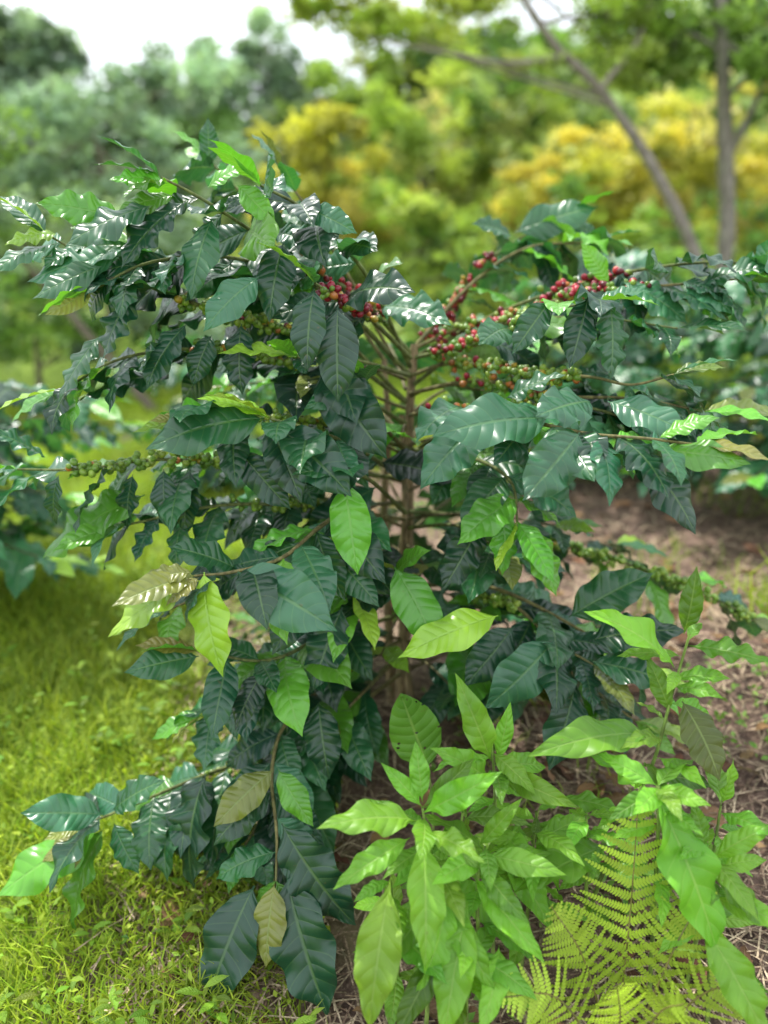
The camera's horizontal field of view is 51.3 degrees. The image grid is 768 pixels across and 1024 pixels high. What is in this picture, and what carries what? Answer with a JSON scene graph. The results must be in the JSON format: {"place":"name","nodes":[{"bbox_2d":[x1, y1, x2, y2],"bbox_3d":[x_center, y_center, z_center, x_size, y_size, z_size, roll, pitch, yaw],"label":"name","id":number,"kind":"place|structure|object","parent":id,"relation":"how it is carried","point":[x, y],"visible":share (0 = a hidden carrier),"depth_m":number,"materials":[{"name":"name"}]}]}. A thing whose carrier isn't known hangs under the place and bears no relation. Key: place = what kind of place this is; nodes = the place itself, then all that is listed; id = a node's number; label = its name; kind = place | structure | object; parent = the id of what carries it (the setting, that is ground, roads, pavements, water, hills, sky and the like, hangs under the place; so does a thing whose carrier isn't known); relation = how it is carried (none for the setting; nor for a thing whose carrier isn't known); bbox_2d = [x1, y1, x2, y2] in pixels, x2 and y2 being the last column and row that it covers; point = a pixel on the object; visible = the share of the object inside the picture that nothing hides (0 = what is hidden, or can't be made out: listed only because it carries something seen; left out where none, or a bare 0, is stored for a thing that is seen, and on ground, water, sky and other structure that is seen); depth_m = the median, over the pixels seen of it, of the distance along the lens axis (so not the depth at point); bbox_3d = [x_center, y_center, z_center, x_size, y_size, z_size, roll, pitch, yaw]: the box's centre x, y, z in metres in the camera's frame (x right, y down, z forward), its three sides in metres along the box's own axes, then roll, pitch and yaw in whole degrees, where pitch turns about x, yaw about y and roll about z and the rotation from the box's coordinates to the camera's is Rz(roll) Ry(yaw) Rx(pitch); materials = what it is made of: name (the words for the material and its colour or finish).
{"place":"outdoors","nodes":[
{"label":"outdoors","id":0,"kind":"place"},
{"bbox_2d":[0,0,711,135],"label":"sky","id":1,"kind":"structure","parent":0,"point":[115,24],"materials":[{"name":"white"}]},
{"bbox_2d":[0,303,767,1023],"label":"grass","id":2,"kind":"structure","parent":0,"point":[66,649],"depth_m":2.04,"materials":[{"name":"green plant"}]},
{"bbox_2d":[0,197,767,1023],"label":"ground","id":3,"kind":"structure","parent":0,"point":[448,729],"depth_m":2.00,"materials":[{"name":"soil"}]},
{"bbox_2d":[0,0,150,286],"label":"tree","id":4,"kind":"object","parent":3,"relation":"on","point":[30,49],"visible":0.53,"depth_m":13.71,"materials":[{"name":"green plant"}]},
{"bbox_2d":[0,379,152,599],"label":"coffee plant","id":5,"kind":"object","parent":3,"relation":"on","point":[19,553],"visible":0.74,"depth_m":2.53,"materials":[{"name":"green plant"}]},
{"bbox_2d":[0,105,165,412],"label":"tree","id":6,"kind":"object","parent":3,"relation":"on","point":[9,224],"visible":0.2,"depth_m":6.69,"materials":[{"name":"green plant"}]},
{"bbox_2d":[0,33,264,233],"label":"tree","id":7,"kind":"object","parent":3,"relation":"on","point":[190,114],"visible":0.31,"depth_m":14.19,"materials":[{"name":"green plant"}]},
{"bbox_2d":[0,33,277,354],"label":"tree","id":8,"kind":"object","parent":3,"relation":"on","point":[39,170],"visible":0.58,"depth_m":8.90,"materials":[{"name":"green plant"}]},
{"bbox_2d":[0,243,283,404],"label":"leafy shrub","id":9,"kind":"object","parent":3,"relation":"on","point":[25,329],"visible":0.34,"depth_m":7.22,"materials":[{"name":"green plant"}]},
{"bbox_2d":[0,521,324,1023],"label":"seedlings","id":10,"kind":"object","parent":3,"relation":"on","point":[209,1005],"visible":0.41,"depth_m":1.54,"materials":[{"name":"green plant"}]},
{"bbox_2d":[96,327,278,493],"bbox_3d":[-0.906,-0.516,4.325,1.198,0.949,1.223,12,19,40],"label":"coffee plant","id":11,"kind":"object","parent":3,"relation":"on","point":[148,435],"visible":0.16,"depth_m":4.15,"materials":[{"name":"green plant"}]},
{"bbox_2d":[179,2,389,193],"bbox_3d":[-1.922,-7.415,15.832,4.114,4.854,3.382,0,14,0],"label":"tree","id":12,"kind":"object","parent":3,"relation":"on","point":[280,73],"visible":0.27,"depth_m":15.05,"materials":[{"name":"green plant"}]},
{"bbox_2d":[244,95,474,295],"bbox_3d":[-0.280,-2.932,8.532,2.515,2.757,1.499,-6,15,-24],"label":"golden shrub","id":13,"kind":"object","parent":3,"relation":"on","point":[305,137],"visible":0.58,"depth_m":8.22,"materials":[{"name":"yellow plant"}]},
{"bbox_2d":[0,118,767,1016],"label":"coffee plant","id":14,"kind":"object","parent":3,"relation":"on","point":[292,704],"visible":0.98,"depth_m":1.51,"materials":[{"name":"green plant"}]},
{"bbox_2d":[0,0,767,357],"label":"hillside woodland","id":15,"kind":"object","parent":3,"relation":"on","point":[588,114],"visible":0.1,"depth_m":12.91,"materials":[{"name":"green plant"}]},
{"bbox_2d":[0,410,767,1023],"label":"ground cover","id":16,"kind":"object","parent":3,"relation":"on","point":[432,768],"visible":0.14,"depth_m":1.78,"materials":[{"name":"green plant"}]},
{"bbox_2d":[264,0,588,191],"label":"tree","id":17,"kind":"object","parent":3,"relation":"on","point":[387,71],"visible":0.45,"depth_m":14.16,"materials":[{"name":"green plant"}]},
{"bbox_2d":[287,39,582,259],"bbox_3d":[0.796,-5.165,12.019,4.711,3.484,2.808,0,14,0],"label":"tree","id":18,"kind":"object","parent":3,"relation":"on","point":[388,114],"visible":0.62,"depth_m":11.82,"materials":[{"name":"green plant"}]},
{"bbox_2d":[138,440,767,1023],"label":"dead leaves","id":19,"kind":"object","parent":3,"relation":"on","point":[616,798],"visible":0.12,"depth_m":1.74,"materials":[{"name":"brown plant"}]},
{"bbox_2d":[196,556,767,1011],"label":"fallen twigs","id":20,"kind":"object","parent":3,"relation":"on","point":[570,768],"visible":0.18,"depth_m":1.87,"materials":[{"name":"brown wood"}]},
{"bbox_2d":[219,168,767,377],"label":"leafy shrub","id":21,"kind":"object","parent":3,"relation":"on","point":[428,220],"visible":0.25,"depth_m":7.44,"materials":[{"name":"green plant"}]},
{"bbox_2d":[277,0,727,378],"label":"leaning tree","id":22,"kind":"object","parent":3,"relation":"on","point":[374,22],"visible":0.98,"depth_m":5.95,"materials":[{"name":"green plant"}]},
{"bbox_2d":[317,566,767,1023],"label":"broadleaf weed","id":23,"kind":"object","parent":3,"relation":"on","point":[435,938],"visible":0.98,"depth_m":1.24,"materials":[{"name":"green plant"}]},
{"bbox_2d":[400,268,767,389],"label":"leafy shrub","id":24,"kind":"object","parent":3,"relation":"on","point":[484,352],"visible":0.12,"depth_m":5.14,"materials":[{"name":"green plant"}]},
{"bbox_2d":[438,248,756,478],"bbox_3d":[1.005,-0.649,3.808,1.479,1.106,1.459,-6,15,-22],"label":"coffee plant","id":25,"kind":"object","parent":3,"relation":"on","point":[632,368],"visible":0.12,"depth_m":3.43,"materials":[{"name":"green plant"}]},
{"bbox_2d":[437,90,767,276],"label":"golden shrub","id":26,"kind":"object","parent":3,"relation":"on","point":[611,174],"visible":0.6,"depth_m":9.07,"materials":[{"name":"yellow plant"}]},
{"bbox_2d":[502,811,763,1023],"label":"fern","id":27,"kind":"object","parent":3,"relation":"on","point":[676,1010],"visible":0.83,"depth_m":1.24,"materials":[{"name":"leaf"},{"name":"bark"}]},
{"bbox_2d":[556,0,767,369],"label":"tree","id":28,"kind":"object","parent":3,"relation":"on","point":[731,19],"visible":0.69,"depth_m":6.33,"materials":[{"name":"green plant"}]},
{"bbox_2d":[607,277,767,498],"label":"coffee plant","id":29,"kind":"object","parent":3,"relation":"on","point":[732,344],"visible":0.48,"depth_m":2.91,"materials":[{"name":"green plant"}]},
{"bbox_2d":[686,301,767,422],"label":"coffee plant","id":30,"kind":"object","parent":3,"relation":"on","point":[755,366],"visible":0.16,"depth_m":4.48,"materials":[{"name":"green plant"}]}
]}

